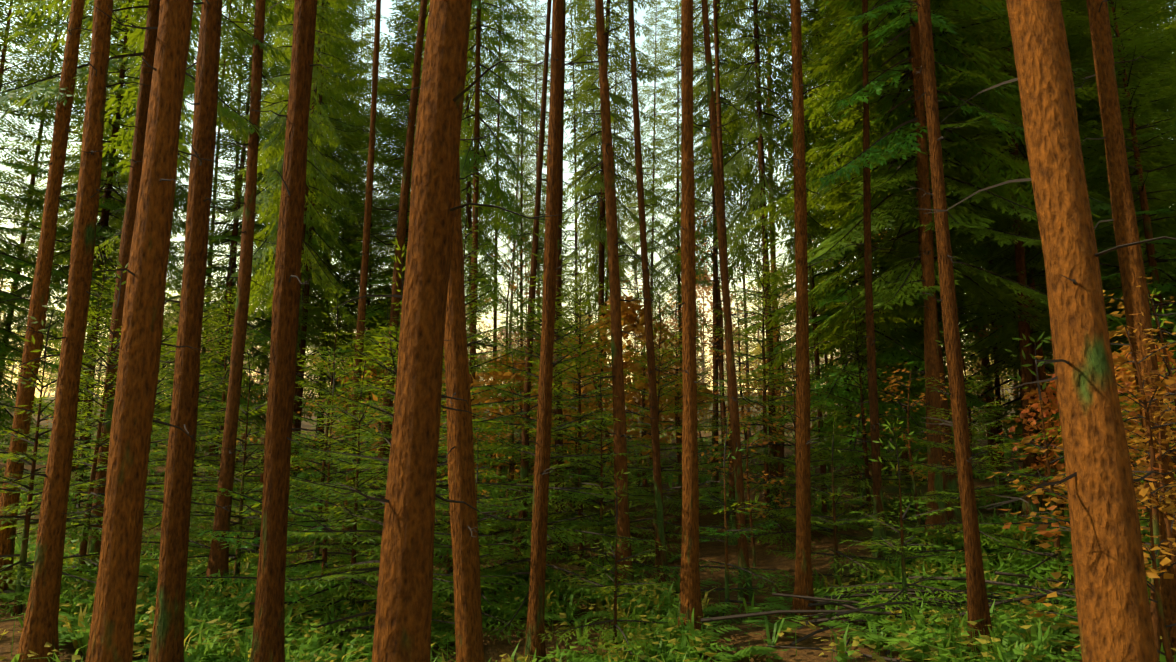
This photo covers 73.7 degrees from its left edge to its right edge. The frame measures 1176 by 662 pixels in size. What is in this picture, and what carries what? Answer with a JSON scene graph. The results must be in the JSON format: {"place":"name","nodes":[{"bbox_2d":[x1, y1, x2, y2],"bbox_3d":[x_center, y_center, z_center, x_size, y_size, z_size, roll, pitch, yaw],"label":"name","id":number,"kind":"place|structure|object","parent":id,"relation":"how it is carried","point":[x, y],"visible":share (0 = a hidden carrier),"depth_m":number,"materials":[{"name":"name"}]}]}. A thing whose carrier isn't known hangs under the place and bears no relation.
{"place":"outdoors","nodes":[
{"label":"outdoors","id":0,"kind":"place"},
{"bbox_2d":[0,0,1172,397],"label":"sky","id":1,"kind":"structure","parent":0,"point":[385,4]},
{"bbox_2d":[0,387,1174,661],"bbox_3d":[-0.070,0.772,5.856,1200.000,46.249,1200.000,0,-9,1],"label":"terrain","id":2,"kind":"structure","parent":0,"point":[494,649],"depth_m":10.16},
{"bbox_2d":[0,0,96,599],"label":"conifer tree","id":3,"kind":"object","parent":2,"relation":"on","point":[39,296],"visible":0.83,"depth_m":8.23,"materials":[{"name":"brown plant"}]},
{"bbox_2d":[0,0,99,460],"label":"fir","id":4,"kind":"object","parent":2,"relation":"on","point":[6,416],"visible":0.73,"depth_m":20.32,"materials":[{"name":"green plant"}]},
{"bbox_2d":[0,300,108,615],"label":"young fir","id":5,"kind":"object","parent":2,"relation":"on","point":[22,569],"visible":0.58,"depth_m":7.35,"materials":[{"name":"green plant"}]},
{"bbox_2d":[0,0,150,661],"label":"conifer tree","id":6,"kind":"object","parent":2,"relation":"on","point":[40,627],"visible":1,"depth_m":5.92,"materials":[{"name":"brown plant"}]},
{"bbox_2d":[0,230,165,546],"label":"young fir","id":7,"kind":"object","parent":2,"relation":"on","point":[80,470],"visible":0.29,"depth_m":12.45,"materials":[{"name":"green plant"}]},
{"bbox_2d":[0,259,207,617],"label":"young fir","id":8,"kind":"object","parent":2,"relation":"on","point":[85,531],"visible":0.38,"depth_m":8.35,"materials":[{"name":"green plant"}]},
{"bbox_2d":[0,0,226,483],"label":"fir","id":9,"kind":"object","parent":2,"relation":"on","point":[109,204],"visible":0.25,"depth_m":22.30,"materials":[{"name":"green plant"}]},
{"bbox_2d":[0,0,293,575],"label":"conifer tree","id":10,"kind":"object","parent":2,"relation":"on","point":[148,46],"visible":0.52,"depth_m":9.46,"materials":[{"name":"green plant"}]},
{"bbox_2d":[63,280,235,576],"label":"young fir","id":11,"kind":"object","parent":2,"relation":"on","point":[153,511],"visible":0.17,"depth_m":10.53,"materials":[{"name":"green plant"}]},
{"bbox_2d":[104,3,197,280],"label":"spruce","id":12,"kind":"object","parent":2,"relation":"on","point":[173,261],"visible":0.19,"depth_m":19.62,"materials":[{"name":"green plant"}]},
{"bbox_2d":[61,0,248,661],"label":"trunk","id":13,"kind":"object","parent":2,"relation":"on","point":[111,636],"visible":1,"depth_m":4.27,"materials":[{"name":"brown plant"}]},
{"bbox_2d":[68,231,262,562],"bbox_3d":[-6.150,1.132,11.932,2.942,5.520,3.170,5,-10,-29],"label":"young fir","id":14,"kind":"object","parent":2,"relation":"on","point":[214,483],"visible":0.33,"depth_m":11.92,"materials":[{"name":"green plant"}]},
{"bbox_2d":[142,0,231,661],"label":"trunk","id":15,"kind":"object","parent":2,"relation":"on","point":[167,642],"visible":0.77,"depth_m":5.43,"materials":[{"name":"brown plant"}]},
{"bbox_2d":[105,0,328,486],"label":"fir","id":16,"kind":"object","parent":2,"relation":"on","point":[233,237],"visible":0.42,"depth_m":20.73,"materials":[{"name":"green plant"}]},
{"bbox_2d":[143,244,300,546],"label":"young fir","id":17,"kind":"object","parent":2,"relation":"on","point":[223,398],"visible":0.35,"depth_m":15.02,"materials":[{"name":"green plant"}]},
{"bbox_2d":[140,343,310,596],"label":"young fir","id":18,"kind":"object","parent":2,"relation":"on","point":[237,557],"visible":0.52,"depth_m":9.21,"materials":[{"name":"green plant"}]},
{"bbox_2d":[196,0,287,597],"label":"conifer tree","id":19,"kind":"object","parent":2,"relation":"on","point":[218,560],"visible":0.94,"depth_m":9.15,"materials":[{"name":"brown plant"}]},
{"bbox_2d":[186,403,354,634],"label":"young fir","id":20,"kind":"object","parent":2,"relation":"on","point":[246,577],"visible":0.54,"depth_m":7.64,"materials":[{"name":"green plant"}]},
{"bbox_2d":[174,0,390,456],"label":"fir","id":21,"kind":"object","parent":2,"relation":"on","point":[321,303],"visible":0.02,"depth_m":27.63,"materials":[{"name":"green plant"}]},
{"bbox_2d":[236,0,334,661],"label":"trunk","id":22,"kind":"object","parent":2,"relation":"on","point":[268,641],"visible":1,"depth_m":4.87,"materials":[{"name":"brown plant"}]},
{"bbox_2d":[223,0,354,554],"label":"conifer tree","id":23,"kind":"object","parent":2,"relation":"on","point":[273,178],"visible":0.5,"depth_m":13.84,"materials":[{"name":"green plant"}]},
{"bbox_2d":[235,0,371,422],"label":"conifer tree","id":24,"kind":"object","parent":2,"relation":"on","point":[326,200],"visible":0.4,"depth_m":18.51,"materials":[{"name":"green plant"}]},
{"bbox_2d":[231,346,385,599],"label":"young fir","id":25,"kind":"object","parent":2,"relation":"on","point":[315,561],"visible":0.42,"depth_m":9.22,"materials":[{"name":"green plant"}]},
{"bbox_2d":[230,285,388,585],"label":"young fir","id":26,"kind":"object","parent":2,"relation":"on","point":[315,550],"visible":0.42,"depth_m":10.86,"materials":[{"name":"green plant"}]},
{"bbox_2d":[255,0,373,475],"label":"conifer tree","id":27,"kind":"object","parent":2,"relation":"on","point":[310,238],"visible":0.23,"depth_m":23.31,"materials":[{"name":"green plant"}]},
{"bbox_2d":[238,8,391,451],"bbox_3d":[-9.491,-4.185,29.267,6.523,18.039,6.495,-4,-10,23],"label":"fir","id":28,"kind":"object","parent":2,"relation":"on","point":[330,343],"visible":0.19,"depth_m":27.88,"materials":[{"name":"green plant"}]},
{"bbox_2d":[244,341,449,627],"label":"young fir","id":29,"kind":"object","parent":2,"relation":"on","point":[354,542],"visible":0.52,"depth_m":8.24,"materials":[{"name":"green plant"}]},
{"bbox_2d":[326,0,396,552],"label":"conifer tree","id":30,"kind":"object","parent":2,"relation":"on","point":[362,303],"visible":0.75,"depth_m":12.49,"materials":[{"name":"brown plant"}]},
{"bbox_2d":[309,3,487,447],"bbox_3d":[-6.285,-3.879,27.287,6.201,17.221,6.227,0,-9,2],"label":"fir","id":31,"kind":"object","parent":2,"relation":"on","point":[390,169],"visible":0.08,"depth_m":27.16,"materials":[{"name":"green plant"}]},
{"bbox_2d":[285,237,522,661],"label":"young fir","id":32,"kind":"object","parent":2,"relation":"on","point":[365,571],"visible":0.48,"depth_m":7.35,"materials":[{"name":"green plant"}]},
{"bbox_2d":[302,0,507,439],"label":"fir","id":33,"kind":"object","parent":2,"relation":"on","point":[406,9],"visible":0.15,"depth_m":22.92,"materials":[{"name":"green plant"}]},
{"bbox_2d":[315,302,504,571],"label":"young fir","id":34,"kind":"object","parent":2,"relation":"on","point":[382,473],"visible":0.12,"depth_m":11.06,"materials":[{"name":"green plant"}]},
{"bbox_2d":[358,0,466,545],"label":"conifer tree","id":35,"kind":"object","parent":2,"relation":"on","point":[400,236],"visible":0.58,"depth_m":12.94,"materials":[{"name":"brown plant"}]},
{"bbox_2d":[328,0,557,661],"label":"trunk","id":36,"kind":"object","parent":2,"relation":"on","point":[402,627],"visible":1,"depth_m":4.20,"materials":[{"name":"brown plant"}]},
{"bbox_2d":[389,19,496,661],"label":"trunk","id":37,"kind":"object","parent":2,"relation":"on","point":[466,562],"visible":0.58,"depth_m":5.31,"materials":[{"name":"brown plant"}]},
{"bbox_2d":[333,170,577,638],"bbox_3d":[-1.502,0.687,9.507,2.942,5.520,3.170,4,-10,-22],"label":"young conifer","id":38,"kind":"object","parent":2,"relation":"on","point":[449,560],"visible":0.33,"depth_m":9.38,"materials":[{"name":"green plant"}]},
{"bbox_2d":[421,0,522,497],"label":"spruce","id":39,"kind":"object","parent":2,"relation":"on","point":[481,234],"visible":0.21,"depth_m":18.89,"materials":[{"name":"green plant"}]},
{"bbox_2d":[414,0,540,449],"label":"conifer tree","id":40,"kind":"object","parent":2,"relation":"on","point":[474,167],"visible":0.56,"depth_m":14.86,"materials":[{"name":"green plant"}]},
{"bbox_2d":[431,425,528,653],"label":"young fir","id":41,"kind":"object","parent":2,"relation":"on","point":[444,547],"visible":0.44,"depth_m":7.75,"materials":[{"name":"green plant"}]},
{"bbox_2d":[463,0,539,467],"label":"spruce","id":42,"kind":"object","parent":2,"relation":"on","point":[506,143],"visible":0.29,"depth_m":25.90,"materials":[{"name":"green plant"}]},
{"bbox_2d":[439,351,577,537],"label":"sapling","id":43,"kind":"object","parent":2,"relation":"on","point":[502,375],"visible":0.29,"depth_m":12.75,"materials":[{"name":"green plant"}]},
{"bbox_2d":[442,337,576,548],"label":"young fir","id":44,"kind":"object","parent":2,"relation":"on","point":[512,464],"visible":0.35,"depth_m":12.21,"materials":[{"name":"green plant"}]},
{"bbox_2d":[492,0,550,438],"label":"spruce","id":45,"kind":"object","parent":2,"relation":"on","point":[527,148],"visible":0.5,"depth_m":29.73,"materials":[{"name":"green plant"}]},
{"bbox_2d":[499,0,566,344],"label":"spruce","id":46,"kind":"object","parent":2,"relation":"on","point":[536,132],"visible":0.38,"depth_m":34.86,"materials":[{"name":"green plant"}]},
{"bbox_2d":[502,0,589,558],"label":"spruce","id":47,"kind":"object","parent":2,"relation":"on","point":[524,470],"visible":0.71,"depth_m":11.11,"materials":[{"name":"brown plant"}]},
{"bbox_2d":[435,220,662,645],"bbox_3d":[-0.350,0.992,8.838,2.787,4.815,2.765,3,-9,-18],"label":"young fir","id":48,"kind":"object","parent":2,"relation":"on","point":[515,521],"visible":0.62,"depth_m":8.68,"materials":[{"name":"green plant"}]},
{"bbox_2d":[514,0,596,661],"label":"conifer tree","id":49,"kind":"object","parent":2,"relation":"on","point":[535,626],"visible":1,"depth_m":6.79,"materials":[{"name":"brown plant"}]},
{"bbox_2d":[528,0,599,557],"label":"conifer tree","id":50,"kind":"object","parent":2,"relation":"on","point":[559,284],"visible":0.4,"depth_m":11.67,"materials":[{"name":"brown plant"}]},
{"bbox_2d":[499,241,633,516],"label":"young fir","id":51,"kind":"object","parent":2,"relation":"on","point":[585,470],"visible":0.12,"depth_m":14.82,"materials":[{"name":"green plant"}]},
{"bbox_2d":[539,0,598,482],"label":"spruce","id":52,"kind":"object","parent":2,"relation":"on","point":[574,130],"visible":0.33,"depth_m":22.36,"materials":[{"name":"green plant"}]},
{"bbox_2d":[481,233,668,572],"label":"young fir","id":53,"kind":"object","parent":2,"relation":"on","point":[581,505],"visible":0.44,"depth_m":10.80,"materials":[{"name":"green plant"}]},
{"bbox_2d":[0,425,1175,661],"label":"undergrowth","id":54,"kind":"object","parent":2,"relation":"on","point":[1020,633],"visible":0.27,"depth_m":7.03,"materials":[{"name":"green"}]},
{"bbox_2d":[529,0,664,597],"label":"conifer tree","id":55,"kind":"object","parent":2,"relation":"on","point":[620,437],"visible":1,"depth_m":8.96,"materials":[{"name":"brown plant"}]},
{"bbox_2d":[526,363,679,586],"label":"young fir","id":56,"kind":"object","parent":2,"relation":"on","point":[600,560],"visible":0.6,"depth_m":9.13,"materials":[{"name":"green plant"}]},
{"bbox_2d":[532,0,677,498],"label":"conifer tree","id":57,"kind":"object","parent":2,"relation":"on","point":[600,227],"visible":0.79,"depth_m":17.14,"materials":[{"name":"green plant"}]},
{"bbox_2d":[539,468,676,661],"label":"young fir","id":58,"kind":"object","parent":2,"relation":"on","point":[616,627],"visible":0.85,"depth_m":6.59,"materials":[{"name":"green plant"}]},
{"bbox_2d":[552,292,712,471],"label":"deciduous tree","id":59,"kind":"object","parent":2,"relation":"on","point":[632,319],"visible":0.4,"depth_m":13.27,"materials":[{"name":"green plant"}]},
{"bbox_2d":[601,0,679,583],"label":"conifer tree","id":60,"kind":"object","parent":2,"relation":"on","point":[661,557],"visible":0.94,"depth_m":10.01,"materials":[{"name":"brown plant"}]},
{"bbox_2d":[620,0,680,441],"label":"spruce","id":61,"kind":"object","parent":2,"relation":"on","point":[653,231],"visible":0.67,"depth_m":34.00,"materials":[{"name":"green plant"}]},
{"bbox_2d":[584,283,730,563],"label":"young fir","id":62,"kind":"object","parent":2,"relation":"on","point":[677,472],"visible":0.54,"depth_m":11.73,"materials":[{"name":"green plant"}]},
{"bbox_2d":[637,0,712,452],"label":"spruce","id":63,"kind":"object","parent":2,"relation":"on","point":[666,235],"visible":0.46,"depth_m":30.76,"materials":[{"name":"green plant"}]},
{"bbox_2d":[627,283,746,516],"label":"young fir","id":64,"kind":"object","parent":2,"relation":"on","point":[679,445],"visible":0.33,"depth_m":13.66,"materials":[{"name":"green plant"}]},
{"bbox_2d":[663,0,728,629],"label":"conifer tree","id":65,"kind":"object","parent":2,"relation":"on","point":[690,596],"visible":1,"depth_m":7.46,"materials":[{"name":"brown plant"}]},
{"bbox_2d":[630,211,792,494],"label":"conifer tree","id":66,"kind":"object","parent":2,"relation":"on","point":[723,405],"visible":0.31,"depth_m":16.14,"materials":[{"name":"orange plant"}]},
{"bbox_2d":[670,0,753,460],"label":"spruce","id":67,"kind":"object","parent":2,"relation":"on","point":[709,200],"visible":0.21,"depth_m":26.64,"materials":[{"name":"green plant"}]},
{"bbox_2d":[671,0,757,545],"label":"spruce","id":68,"kind":"object","parent":2,"relation":"on","point":[732,519],"visible":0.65,"depth_m":11.79,"materials":[{"name":"brown plant"}]},
{"bbox_2d":[661,0,771,499],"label":"conifer tree","id":69,"kind":"object","parent":2,"relation":"on","point":[709,227],"visible":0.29,"depth_m":17.70,"materials":[{"name":"green plant"}]},
{"bbox_2d":[671,0,762,602],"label":"conifer tree","id":70,"kind":"object","parent":2,"relation":"on","point":[743,559],"visible":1,"depth_m":8.95,"materials":[{"name":"brown plant"}]},
{"bbox_2d":[652,417,795,627],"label":"young fir","id":71,"kind":"object","parent":2,"relation":"on","point":[726,564],"visible":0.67,"depth_m":8.08,"materials":[{"name":"green plant"}]},
{"bbox_2d":[701,405,795,566],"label":"beech","id":72,"kind":"object","parent":2,"relation":"on","point":[746,475],"visible":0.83,"depth_m":10.19,"materials":[{"name":"green plant"}]},
{"bbox_2d":[712,0,814,488],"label":"spruce","id":73,"kind":"object","parent":2,"relation":"on","point":[741,45],"visible":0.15,"depth_m":20.21,"materials":[{"name":"green plant"}]},
{"bbox_2d":[693,0,844,518],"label":"conifer tree","id":74,"kind":"object","parent":2,"relation":"on","point":[763,184],"visible":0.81,"depth_m":13.59,"materials":[{"name":"green plant"}]},
{"bbox_2d":[672,194,871,559],"bbox_3d":[2.766,0.594,11.943,2.942,5.520,3.170,2,-9,-13],"label":"young fir","id":75,"kind":"object","parent":2,"relation":"on","point":[765,448],"visible":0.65,"depth_m":11.79,"materials":[{"name":"green plant"}]},
{"bbox_2d":[728,331,871,543],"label":"young fir","id":76,"kind":"object","parent":2,"relation":"on","point":[780,460],"visible":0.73,"depth_m":10.60,"materials":[{"name":"green plant"}]},
{"bbox_2d":[774,0,838,619],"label":"conifer tree","id":77,"kind":"object","parent":2,"relation":"on","point":[803,585],"visible":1,"depth_m":7.83,"materials":[{"name":"brown plant"}]},
{"bbox_2d":[758,0,864,515],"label":"spruce","id":78,"kind":"object","parent":2,"relation":"on","point":[791,259],"visible":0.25,"depth_m":14.77,"materials":[{"name":"green plant"}]},
{"bbox_2d":[765,407,906,609],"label":"young fir","id":79,"kind":"object","parent":2,"relation":"on","point":[836,564],"visible":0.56,"depth_m":8.57,"materials":[{"name":"green plant"}]},
{"bbox_2d":[793,279,927,530],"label":"young fir","id":80,"kind":"object","parent":2,"relation":"on","point":[867,484],"visible":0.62,"depth_m":12.22,"materials":[{"name":"green plant"}]},
{"bbox_2d":[711,0,1017,509],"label":"conifer tree","id":81,"kind":"object","parent":2,"relation":"on","point":[886,357],"visible":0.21,"depth_m":14.31,"materials":[{"name":"green plant"}]},
{"bbox_2d":[834,0,912,557],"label":"conifer tree","id":82,"kind":"object","parent":2,"relation":"on","point":[878,507],"visible":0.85,"depth_m":9.95,"materials":[{"name":"brown plant"}]},
{"bbox_2d":[814,418,966,643],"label":"young fir","id":83,"kind":"object","parent":2,"relation":"on","point":[905,581],"visible":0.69,"depth_m":6.79,"materials":[{"name":"green plant"}]},
{"bbox_2d":[838,364,955,527],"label":"beech","id":84,"kind":"object","parent":2,"relation":"on","point":[911,472],"visible":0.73,"depth_m":10.77,"materials":[{"name":"green plant"}]},
{"bbox_2d":[783,11,1021,472],"bbox_3d":[8.157,-4.045,21.758,5.979,16.536,5.954,2,-9,-12],"label":"fir","id":85,"kind":"object","parent":2,"relation":"on","point":[903,455],"depth_m":20.38,"materials":[{"name":"green plant"}]},
{"bbox_2d":[736,0,1125,530],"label":"conifer tree","id":86,"kind":"object","parent":2,"relation":"on","point":[836,201],"visible":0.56,"depth_m":11.77,"materials":[{"name":"green plant"}]},
{"bbox_2d":[780,0,1103,540],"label":"conifer tree","id":87,"kind":"object","parent":2,"relation":"on","point":[934,454],"visible":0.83,"depth_m":10.59,"materials":[{"name":"green plant"}]},
{"bbox_2d":[903,0,992,660],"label":"conifer tree","id":88,"kind":"object","parent":2,"relation":"on","point":[977,604],"visible":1,"depth_m":5.86,"materials":[{"name":"brown plant"}]},
{"bbox_2d":[877,326,1052,563],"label":"young fir","id":89,"kind":"object","parent":2,"relation":"on","point":[956,497],"visible":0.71,"depth_m":8.61,"materials":[{"name":"green plant"}]},
{"bbox_2d":[883,14,1136,504],"bbox_3d":[8.671,-3.533,16.491,5.413,15.033,5.436,-2,-9,14],"label":"conifer tree","id":90,"kind":"object","parent":2,"relation":"on","point":[983,349],"visible":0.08,"depth_m":15.95,"materials":[{"name":"green plant"}]},
{"bbox_2d":[963,42,1067,514],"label":"spruce","id":91,"kind":"object","parent":2,"relation":"on","point":[1041,370],"visible":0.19,"depth_m":13.25,"materials":[{"name":"brown plant"}]},
{"bbox_2d":[894,0,1156,521],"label":"conifer tree","id":92,"kind":"object","parent":2,"relation":"on","point":[1024,325],"visible":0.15,"depth_m":11.88,"materials":[{"name":"green plant"}]},
{"bbox_2d":[911,0,1175,661],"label":"conifer tree","id":93,"kind":"object","parent":2,"relation":"on","point":[1115,623],"visible":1,"depth_m":3.70,"materials":[{"name":"brown plant"}]},
{"bbox_2d":[931,0,1175,476],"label":"conifer tree","id":94,"kind":"object","parent":2,"relation":"on","point":[1103,268],"visible":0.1,"depth_m":12.83,"materials":[{"name":"green plant"}]},
{"bbox_2d":[973,333,1149,583],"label":"young fir","id":95,"kind":"object","parent":2,"relation":"on","point":[1058,554],"visible":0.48,"depth_m":7.70,"materials":[{"name":"green plant"}]},
{"bbox_2d":[992,372,1146,506],"bbox_3d":[5.102,1.361,8.177,1.458,2.067,1.467,-1,-9,8],"label":"bush","id":96,"kind":"object","parent":2,"relation":"on","point":[1046,412],"visible":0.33,"depth_m":8.37,"materials":[{"name":"green plant"}]},
{"bbox_2d":[999,313,1175,661],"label":"beech","id":97,"kind":"object","parent":2,"relation":"on","point":[1140,396],"visible":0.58,"depth_m":4.93,"materials":[{"name":"orange plant"}]},
{"bbox_2d":[1007,461,1175,661],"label":"beech","id":98,"kind":"object","parent":2,"relation":"on","point":[1153,572],"visible":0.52,"depth_m":4.23,"materials":[{"name":"orange plant"}]},
{"bbox_2d":[1008,0,1175,481],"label":"fir","id":99,"kind":"object","parent":2,"relation":"on","point":[1170,108],"depth_m":17.19,"materials":[{"name":"green plant"}]},
{"bbox_2d":[1017,0,1175,493],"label":"fir","id":100,"kind":"object","parent":2,"relation":"on","point":[1139,172],"visible":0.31,"depth_m":11.26,"materials":[{"name":"green plant"}]},
{"bbox_2d":[1050,277,1175,541],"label":"beech","id":101,"kind":"object","parent":2,"relation":"on","point":[1166,365],"visible":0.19,"depth_m":5.94,"materials":[{"name":"orange plant"}]},
{"bbox_2d":[1053,342,1175,526],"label":"bush","id":102,"kind":"object","parent":2,"relation":"on","point":[1160,367],"visible":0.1,"depth_m":7.27,"materials":[{"name":"orange plant"}]},
{"bbox_2d":[1074,0,1175,655],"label":"trunk","id":103,"kind":"object","parent":2,"relation":"on","point":[1132,272],"visible":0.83,"depth_m":6.07,"materials":[{"name":"brown plant"}]},
{"bbox_2d":[1121,384,1175,576],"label":"beech","id":104,"kind":"object","parent":2,"relation":"on","point":[1161,498],"visible":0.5,"depth_m":5.13,"materials":[{"name":"orange plant"}]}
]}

